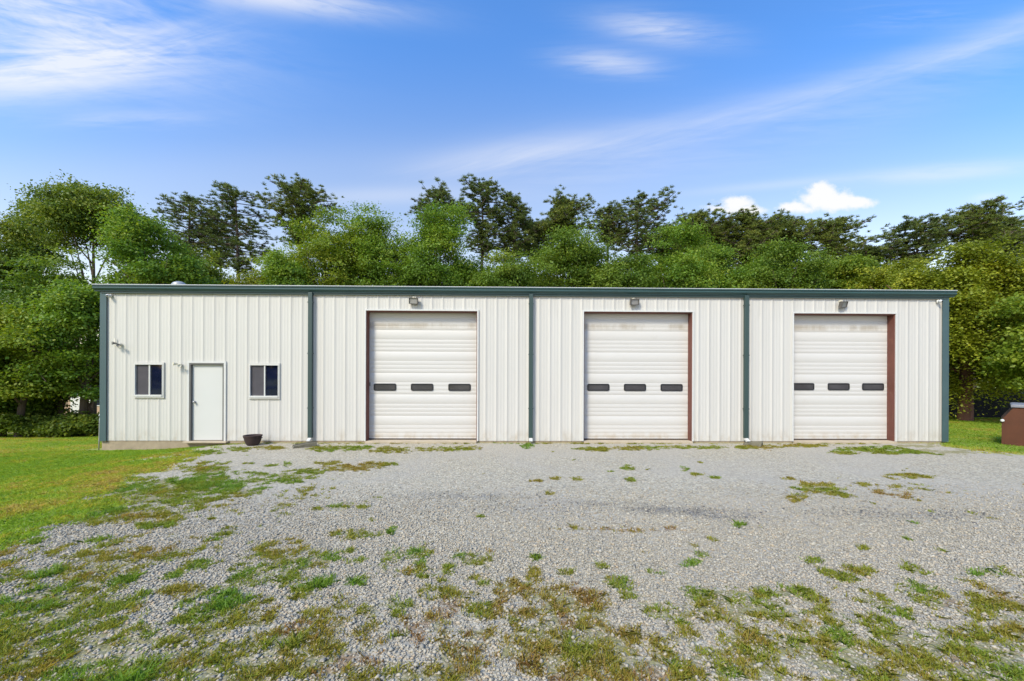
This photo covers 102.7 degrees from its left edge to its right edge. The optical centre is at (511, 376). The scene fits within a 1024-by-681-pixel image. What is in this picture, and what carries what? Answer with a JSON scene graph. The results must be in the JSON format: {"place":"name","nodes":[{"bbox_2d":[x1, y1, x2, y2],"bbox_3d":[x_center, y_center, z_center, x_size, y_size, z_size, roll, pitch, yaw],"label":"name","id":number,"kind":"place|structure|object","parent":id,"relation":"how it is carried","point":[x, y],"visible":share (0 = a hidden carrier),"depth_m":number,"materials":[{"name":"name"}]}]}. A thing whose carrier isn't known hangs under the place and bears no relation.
{"place":"outdoors","nodes":[
{"label":"outdoors","id":0,"kind":"place"},
{"bbox_2d":[64,396,99,413],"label":"house","id":1,"kind":"structure","parent":0,"point":[78,402],"depth_m":35.30,"materials":[{"name":"brown"}]},
{"bbox_2d":[70,396,79,412],"bbox_3d":[-37.578,2.455,35.324,0.950,2.050,0.049,0,0,-1],"label":"door","id":2,"kind":"structure","parent":1,"relation":"in","point":[78,401],"depth_m":35.30,"materials":[{"name":"white"}]},
{"bbox_2d":[0,443,1023,680],"bbox_3d":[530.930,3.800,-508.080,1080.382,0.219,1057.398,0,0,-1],"label":"gravel lot","id":3,"kind":"structure","parent":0,"point":[502,466],"depth_m":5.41,"materials":[{"name":"grey gravel"}]},
{"bbox_2d":[243,434,262,445],"bbox_3d":[-6.905,1.711,10.911,0.491,0.281,0.461,0,0,-1],"label":"iron pot","id":4,"kind":"object","parent":3,"relation":"on","point":[252,439],"visible":0.97,"depth_m":10.78,"materials":[{"name":"brown metal"}]},
{"bbox_2d":[292,440,316,448],"bbox_3d":[-5.425,1.785,10.713,0.558,0.124,0.304,0,0,-33],"label":"splash block","id":5,"kind":"object","parent":3,"relation":"on","point":[307,444],"depth_m":10.66,"materials":[{"name":"concrete"}]},
{"bbox_2d":[0,442,1023,680],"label":"weed tufts","id":6,"kind":"object","parent":3,"relation":"on","point":[222,605],"visible":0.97,"depth_m":3.21,"materials":[{"name":"green plant"}]},
{"bbox_2d":[743,441,762,446],"bbox_3d":[6.580,1.826,11.183,0.446,0.124,0.304,0,0,39],"label":"splash block","id":7,"kind":"object","parent":3,"relation":"on","point":[757,443],"depth_m":11.07,"materials":[{"name":"concrete"}]},
{"bbox_2d":[0,383,1023,550],"bbox_3d":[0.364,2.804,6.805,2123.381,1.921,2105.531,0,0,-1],"label":"lawn","id":8,"kind":"structure","parent":0,"point":[1009,454],"depth_m":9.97,"materials":[{"name":"plant"}]},
{"bbox_2d":[0,280,14,348],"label":"leafy tree","id":9,"kind":"object","parent":8,"relation":"on","point":[1,287],"visible":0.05,"depth_m":20.14,"materials":[{"name":"green plant"}]},
{"bbox_2d":[0,406,26,436],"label":"shrub","id":10,"kind":"object","parent":8,"relation":"on","point":[4,414],"visible":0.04,"depth_m":17.75,"materials":[{"name":"green plant"}]},
{"bbox_2d":[0,411,56,436],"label":"shrub","id":11,"kind":"object","parent":8,"relation":"on","point":[6,419],"visible":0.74,"depth_m":17.41,"materials":[{"name":"green plant"}]},
{"bbox_2d":[0,355,62,435],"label":"leafy tree","id":12,"kind":"object","parent":8,"relation":"on","point":[9,404],"visible":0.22,"depth_m":18.09,"materials":[{"name":"green plant"}]},
{"bbox_2d":[0,215,64,298],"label":"leafy tree","id":13,"kind":"object","parent":8,"relation":"on","point":[11,228],"visible":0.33,"depth_m":23.29,"materials":[{"name":"green plant"}]},
{"bbox_2d":[0,412,70,437],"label":"shrub","id":14,"kind":"object","parent":8,"relation":"on","point":[20,429],"visible":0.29,"depth_m":17.24,"materials":[{"name":"green plant"}]},
{"bbox_2d":[0,194,73,266],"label":"leafy tree","id":15,"kind":"object","parent":8,"relation":"on","point":[17,208],"visible":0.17,"depth_m":26.98,"materials":[{"name":"green plant"}]},
{"bbox_2d":[0,271,86,349],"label":"leafy tree","id":16,"kind":"object","parent":8,"relation":"on","point":[42,291],"depth_m":21.54,"materials":[{"name":"green plant"}]},
{"bbox_2d":[11,375,78,434],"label":"leafy tree","id":17,"kind":"object","parent":8,"relation":"on","point":[59,401],"visible":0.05,"depth_m":19.23,"materials":[{"name":"green plant"}]},
{"bbox_2d":[0,241,98,359],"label":"leafy tree","id":18,"kind":"object","parent":8,"relation":"on","point":[23,293],"visible":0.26,"depth_m":19.33,"materials":[{"name":"green plant"}]},
{"bbox_2d":[0,300,99,436],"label":"leafy tree","id":19,"kind":"object","parent":8,"relation":"on","point":[6,388],"visible":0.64,"depth_m":17.30,"materials":[{"name":"green plant"}]},
{"bbox_2d":[11,368,89,416],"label":"leafy tree","id":20,"kind":"object","parent":8,"relation":"on","point":[53,411],"visible":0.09,"depth_m":18.97,"materials":[{"name":"green plant"}]},
{"bbox_2d":[0,275,107,435],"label":"leafy tree","id":21,"kind":"object","parent":8,"relation":"on","point":[59,307],"visible":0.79,"depth_m":17.71,"materials":[{"name":"green plant"}]},
{"bbox_2d":[25,410,98,437],"bbox_3d":[-19.282,2.120,18.036,2.356,1.338,2.503,0,0,-1],"label":"shrub","id":22,"kind":"object","parent":8,"relation":"on","point":[71,418],"visible":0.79,"depth_m":17.54,"materials":[{"name":"green plant"}]},
{"bbox_2d":[51,344,99,434],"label":"leafy tree","id":23,"kind":"object","parent":8,"relation":"on","point":[89,408],"visible":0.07,"depth_m":19.29,"materials":[{"name":"green plant"}]},
{"bbox_2d":[54,410,99,436],"bbox_3d":[-18.845,2.138,18.588,2.736,1.376,2.226,0,0,-36],"label":"shrub","id":24,"kind":"object","parent":8,"relation":"on","point":[94,419],"visible":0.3,"depth_m":18.01,"materials":[{"name":"green plant"}]},
{"bbox_2d":[8,169,182,414],"bbox_3d":[-26.966,-4.609,26.862,6.974,16.151,7.852,0,0,40],"label":"leafy tree","id":25,"kind":"object","parent":8,"relation":"on","point":[62,209],"visible":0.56,"depth_m":25.01,"materials":[{"name":"green plant"}]},
{"bbox_2d":[98,414,99,449],"bbox_3d":[-11.491,1.540,11.447,0.219,1.171,0.136,0,0,-1],"label":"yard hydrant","id":26,"kind":"object","parent":8,"relation":"on","point":[98,438],"visible":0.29,"depth_m":11.46,"materials":[{"name":"grey paint"}]},
{"bbox_2d":[75,197,222,301],"bbox_3d":[-18.808,-2.765,20.374,7.076,11.761,5.897,0,0,-1],"label":"leafy tree","id":27,"kind":"object","parent":8,"relation":"on","point":[128,247],"visible":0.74,"depth_m":20.12,"materials":[{"name":"green plant"}]},
{"bbox_2d":[144,192,225,260],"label":"pine tree","id":28,"kind":"object","parent":8,"relation":"on","point":[191,227],"visible":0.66,"depth_m":35.24,"materials":[{"name":"green plant"}]},
{"bbox_2d":[151,243,234,284],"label":"leafy tree","id":29,"kind":"object","parent":8,"relation":"on","point":[215,272],"visible":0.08,"depth_m":28.37,"materials":[{"name":"green plant"}]},
{"bbox_2d":[181,208,243,268],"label":"pine tree","id":30,"kind":"object","parent":8,"relation":"on","point":[223,233],"visible":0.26,"depth_m":37.67,"materials":[{"name":"green plant"}]},
{"bbox_2d":[172,180,281,281],"bbox_3d":[-23.931,-6.677,35.548,7.384,20.410,6.442,0,0,-15],"label":"pine tree","id":31,"kind":"object","parent":8,"relation":"on","point":[239,262],"visible":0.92,"depth_m":35.29,"materials":[{"name":"green plant"}]},
{"bbox_2d":[219,269,270,284],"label":"leafy tree","id":32,"kind":"object","parent":8,"relation":"on","point":[243,277],"visible":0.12,"depth_m":27.44,"materials":[{"name":"green plant"}]},
{"bbox_2d":[246,245,320,284],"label":"leafy tree","id":33,"kind":"object","parent":8,"relation":"on","point":[287,266],"visible":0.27,"depth_m":25.70,"materials":[{"name":"green plant"}]},
{"bbox_2d":[254,172,344,250],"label":"pine tree","id":34,"kind":"object","parent":8,"relation":"on","point":[292,192],"visible":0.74,"depth_m":35.50,"materials":[{"name":"green plant"}]},
{"bbox_2d":[244,201,384,285],"bbox_3d":[-13.187,-4.291,29.134,10.124,15.708,7.691,0,0,-1],"label":"leafy tree","id":35,"kind":"object","parent":8,"relation":"on","point":[318,247],"visible":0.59,"depth_m":27.84,"materials":[{"name":"green plant"}]},
{"bbox_2d":[317,218,363,280],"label":"leafy tree","id":36,"kind":"object","parent":8,"relation":"on","point":[344,245],"visible":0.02,"depth_m":30.21,"materials":[{"name":"green plant"}]},
{"bbox_2d":[317,199,429,285],"bbox_3d":[-9.066,-4.375,29.642,7.468,15.656,8.109,0,0,39],"label":"leafy tree","id":37,"kind":"object","parent":8,"relation":"on","point":[379,245],"visible":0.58,"depth_m":28.46,"materials":[{"name":"green plant"}]},
{"bbox_2d":[384,244,435,285],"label":"leafy tree","id":38,"kind":"object","parent":8,"relation":"on","point":[401,264],"visible":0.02,"depth_m":30.30,"materials":[{"name":"green plant"}]},
{"bbox_2d":[377,195,480,286],"bbox_3d":[-4.951,-4.915,28.771,7.514,14.914,7.177,0,0,19],"label":"leafy tree","id":39,"kind":"object","parent":8,"relation":"on","point":[441,236],"visible":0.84,"depth_m":27.80,"materials":[{"name":"green plant"}]},
{"bbox_2d":[404,177,465,258],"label":"pine tree","id":40,"kind":"object","parent":8,"relation":"on","point":[443,193],"visible":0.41,"depth_m":37.67,"materials":[{"name":"green plant"}]},
{"bbox_2d":[446,253,498,286],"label":"leafy tree","id":41,"kind":"object","parent":8,"relation":"on","point":[479,257],"visible":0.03,"depth_m":30.73,"materials":[{"name":"green plant"}]},
{"bbox_2d":[450,173,521,264],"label":"pine tree","id":42,"kind":"object","parent":8,"relation":"on","point":[483,236],"visible":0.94,"depth_m":35.44,"materials":[{"name":"green plant"}]},
{"bbox_2d":[466,247,543,286],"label":"leafy tree","id":43,"kind":"object","parent":8,"relation":"on","point":[509,272],"visible":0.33,"depth_m":26.83,"materials":[{"name":"green plant"}]},
{"bbox_2d":[488,191,551,262],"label":"pine tree","id":44,"kind":"object","parent":8,"relation":"on","point":[520,213],"visible":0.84,"depth_m":36.25,"materials":[{"name":"green plant"}]},
{"bbox_2d":[92,281,957,449],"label":"metal building","id":45,"kind":"structure","parent":8,"relation":"on","point":[348,364],"depth_m":11.48,"materials":[{"name":"white metal"}]},
{"bbox_2d":[111,338,121,346],"bbox_3d":[-10.732,-0.917,11.127,0.264,0.239,0.174,0,0,-1],"label":"security light","id":46,"kind":"object","parent":45,"relation":"attached to","point":[116,344],"visible":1,"depth_m":11.09,"materials":[{"name":"beige plastic"}]},
{"bbox_2d":[133,362,164,397],"bbox_3d":[-9.956,0.113,11.254,0.816,0.981,0.107,0,0,-1],"label":"window","id":47,"kind":"structure","parent":45,"relation":"in","point":[148,377],"depth_m":11.26,"materials":[{"name":"white glass"}]},
{"bbox_2d":[182,361,228,442],"bbox_3d":[-8.385,0.713,11.265,1.167,2.235,0.220,0,0,-1],"label":"entry door","id":48,"kind":"structure","parent":45,"relation":"in","point":[206,380],"depth_m":11.32,"materials":[{"name":"metal"}]},
{"bbox_2d":[248,363,279,398],"bbox_3d":[-6.827,0.138,11.309,0.845,0.992,0.107,0,0,-1],"label":"window","id":49,"kind":"structure","parent":45,"relation":"in","point":[264,378],"depth_m":11.31,"materials":[{"name":"white glass"}]},
{"bbox_2d":[409,296,417,303],"bbox_3d":[-2.711,-2.089,11.295,0.260,0.240,0.174,0,0,-1],"label":"floodlight","id":50,"kind":"object","parent":45,"relation":"attached to","point":[413,300],"visible":1,"depth_m":11.26,"materials":[{"name":"grey metal"}]},
{"bbox_2d":[364,309,478,442],"bbox_3d":[-2.510,-0.013,11.475,3.153,3.749,0.375,0,0,-1],"label":"garage door","id":51,"kind":"structure","parent":45,"relation":"in","point":[421,366],"depth_m":11.60,"materials":[{"name":"white metal"}]},
{"bbox_2d":[630,297,639,304],"bbox_3d":[3.407,-2.080,11.399,0.255,0.238,0.181,0,0,-1],"label":"floodlight","id":52,"kind":"object","parent":45,"relation":"attached to","point":[633,301],"visible":1,"depth_m":11.36,"materials":[{"name":"grey metal"}]},
{"bbox_2d":[582,310,693,443],"bbox_3d":[3.529,0.003,11.581,3.138,3.758,0.375,0,0,-1],"label":"garage door","id":53,"kind":"structure","parent":45,"relation":"in","point":[638,365],"depth_m":11.70,"materials":[{"name":"white metal"}]},
{"bbox_2d":[838,300,848,307],"bbox_3d":[9.290,-2.022,11.511,0.271,0.248,0.178,0,0,-23],"label":"floodlight","id":54,"kind":"object","parent":45,"relation":"attached to","point":[843,304],"visible":1,"depth_m":11.47,"materials":[{"name":"grey metal"}]},
{"bbox_2d":[791,312,897,443],"bbox_3d":[9.394,0.031,11.683,3.002,3.744,0.375,0,0,-1],"label":"garage door","id":55,"kind":"structure","parent":45,"relation":"in","point":[844,364],"depth_m":11.81,"materials":[{"name":"white metal"}]},
{"bbox_2d":[512,216,552,271],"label":"pine tree","id":56,"kind":"object","parent":8,"relation":"on","point":[540,238],"visible":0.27,"depth_m":38.31,"materials":[{"name":"green plant"}]},
{"bbox_2d":[525,257,563,286],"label":"leafy tree","id":57,"kind":"object","parent":8,"relation":"on","point":[538,276],"visible":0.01,"depth_m":30.84,"materials":[{"name":"green plant"}]},
{"bbox_2d":[537,185,596,242],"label":"pine tree","id":58,"kind":"object","parent":8,"relation":"on","point":[562,211],"visible":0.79,"depth_m":36.55,"materials":[{"name":"green plant"}]},
{"bbox_2d":[522,215,624,286],"bbox_3d":[4.106,-4.130,28.741,8.388,13.408,6.782,0,0,-1],"label":"leafy tree","id":59,"kind":"object","parent":8,"relation":"on","point":[571,259],"visible":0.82,"depth_m":27.59,"materials":[{"name":"green plant"}]},
{"bbox_2d":[565,259,609,286],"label":"leafy tree","id":60,"kind":"object","parent":8,"relation":"on","point":[595,269],"depth_m":30.86,"materials":[{"name":"green plant"}]},
{"bbox_2d":[585,200,626,262],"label":"pine tree","id":61,"kind":"object","parent":8,"relation":"on","point":[601,224],"visible":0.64,"depth_m":37.75,"materials":[{"name":"green plant"}]},
{"bbox_2d":[575,247,664,287],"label":"leafy tree","id":62,"kind":"object","parent":8,"relation":"on","point":[628,272],"visible":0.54,"depth_m":26.99,"materials":[{"name":"green plant"}]},
{"bbox_2d":[600,184,681,256],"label":"pine tree","id":63,"kind":"object","parent":8,"relation":"on","point":[636,221],"visible":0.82,"depth_m":35.68,"materials":[{"name":"green plant"}]},
{"bbox_2d":[629,253,668,287],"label":"leafy tree","id":64,"kind":"object","parent":8,"relation":"on","point":[655,266],"visible":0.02,"depth_m":31.25,"materials":[{"name":"green plant"}]},
{"bbox_2d":[635,217,683,266],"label":"pine tree","id":65,"kind":"object","parent":8,"relation":"on","point":[660,253],"visible":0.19,"depth_m":38.74,"materials":[{"name":"green plant"}]},
{"bbox_2d":[637,215,731,287],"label":"leafy tree","id":66,"kind":"object","parent":8,"relation":"on","point":[683,272],"visible":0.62,"depth_m":28.22,"materials":[{"name":"green plant"}]},
{"bbox_2d":[661,203,742,255],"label":"pine tree","id":67,"kind":"object","parent":8,"relation":"on","point":[699,218],"visible":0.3,"depth_m":36.41,"materials":[{"name":"green plant"}]},
{"bbox_2d":[684,236,739,286],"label":"leafy tree","id":68,"kind":"object","parent":8,"relation":"on","point":[707,244],"visible":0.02,"depth_m":31.40,"materials":[{"name":"green plant"}]},
{"bbox_2d":[691,242,769,288],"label":"leafy tree","id":69,"kind":"object","parent":8,"relation":"on","point":[734,280],"visible":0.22,"depth_m":29.39,"materials":[{"name":"green plant"}]},
{"bbox_2d":[707,222,753,267],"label":"pine tree","id":70,"kind":"object","parent":8,"relation":"on","point":[717,225],"visible":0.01,"depth_m":39.14,"materials":[{"name":"green plant"}]},
{"bbox_2d":[709,205,790,273],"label":"pine tree","id":71,"kind":"object","parent":8,"relation":"on","point":[750,223],"visible":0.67,"depth_m":36.43,"materials":[{"name":"green plant"}]},
{"bbox_2d":[729,249,788,273],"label":"leafy tree","id":72,"kind":"object","parent":8,"relation":"on","point":[746,265],"visible":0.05,"depth_m":32.27,"materials":[{"name":"green plant"}]},
{"bbox_2d":[755,222,790,259],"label":"pine tree","id":73,"kind":"object","parent":8,"relation":"on","point":[773,239],"visible":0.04,"depth_m":38.83,"materials":[{"name":"green plant"}]},
{"bbox_2d":[729,235,847,288],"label":"leafy tree","id":74,"kind":"object","parent":8,"relation":"on","point":[794,275],"visible":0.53,"depth_m":27.62,"materials":[{"name":"green plant"}]},
{"bbox_2d":[756,211,834,270],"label":"pine tree","id":75,"kind":"object","parent":8,"relation":"on","point":[792,226],"visible":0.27,"depth_m":37.12,"materials":[{"name":"green plant"}]},
{"bbox_2d":[803,213,875,259],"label":"pine tree","id":76,"kind":"object","parent":8,"relation":"on","point":[837,227],"visible":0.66,"depth_m":36.25,"materials":[{"name":"green plant"}]},
{"bbox_2d":[814,251,889,288],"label":"leafy tree","id":77,"kind":"object","parent":8,"relation":"on","point":[853,261],"visible":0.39,"depth_m":28.56,"materials":[{"name":"green plant"}]},
{"bbox_2d":[849,242,898,268],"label":"pine tree","id":78,"kind":"object","parent":8,"relation":"on","point":[879,251],"visible":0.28,"depth_m":37.37,"materials":[{"name":"green plant"}]},
{"bbox_2d":[842,256,942,289],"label":"leafy tree","id":79,"kind":"object","parent":8,"relation":"on","point":[882,277],"visible":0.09,"depth_m":27.14,"materials":[{"name":"green plant"}]},
{"bbox_2d":[870,257,954,365],"bbox_3d":[23.688,-1.948,24.667,6.699,10.336,5.689,0,0,-30],"label":"cedar tree","id":80,"kind":"object","parent":8,"relation":"on","point":[902,265],"visible":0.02,"depth_m":24.04,"materials":[{"name":"green plant"}]},
{"bbox_2d":[867,211,969,268],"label":"pine tree","id":81,"kind":"object","parent":8,"relation":"on","point":[918,227],"visible":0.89,"depth_m":34.02,"materials":[{"name":"green plant"}]},
{"bbox_2d":[884,228,1023,420],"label":"tree","id":82,"kind":"object","parent":8,"relation":"on","point":[975,279],"visible":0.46,"depth_m":18.58,"materials":[{"name":"green plant"}]},
{"bbox_2d":[918,195,1023,388],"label":"pine tree","id":83,"kind":"object","parent":8,"relation":"on","point":[984,222],"visible":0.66,"depth_m":33.48,"materials":[{"name":"green plant"}]},
{"bbox_2d":[949,389,1023,417],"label":"screen fence","id":84,"kind":"object","parent":8,"relation":"on","point":[987,412],"visible":0.11,"depth_m":21.94,"materials":[{"name":"black fabric"}]},
{"bbox_2d":[957,292,1023,390],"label":"leafy tree","id":85,"kind":"object","parent":8,"relation":"on","point":[1008,359],"visible":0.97,"depth_m":17.04,"materials":[{"name":"green plant"}]},
{"bbox_2d":[968,215,1023,259],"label":"pine tree","id":86,"kind":"object","parent":8,"relation":"on","point":[1011,223],"visible":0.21,"depth_m":35.45,"materials":[{"name":"green plant"}]},
{"bbox_2d":[992,241,1023,388],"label":"cedar tree","id":87,"kind":"object","parent":8,"relation":"on","point":[1022,247],"depth_m":22.94,"materials":[{"name":"green plant"}]},
{"bbox_2d":[1000,402,1023,445],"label":"dumpster","id":88,"kind":"object","parent":8,"relation":"on","point":[1012,419],"visible":0.99,"depth_m":11.26,"materials":[{"name":"brown paint"}]},
{"bbox_2d":[0,0,1023,346],"label":"sky","id":89,"kind":"structure","parent":0,"point":[890,110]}
]}

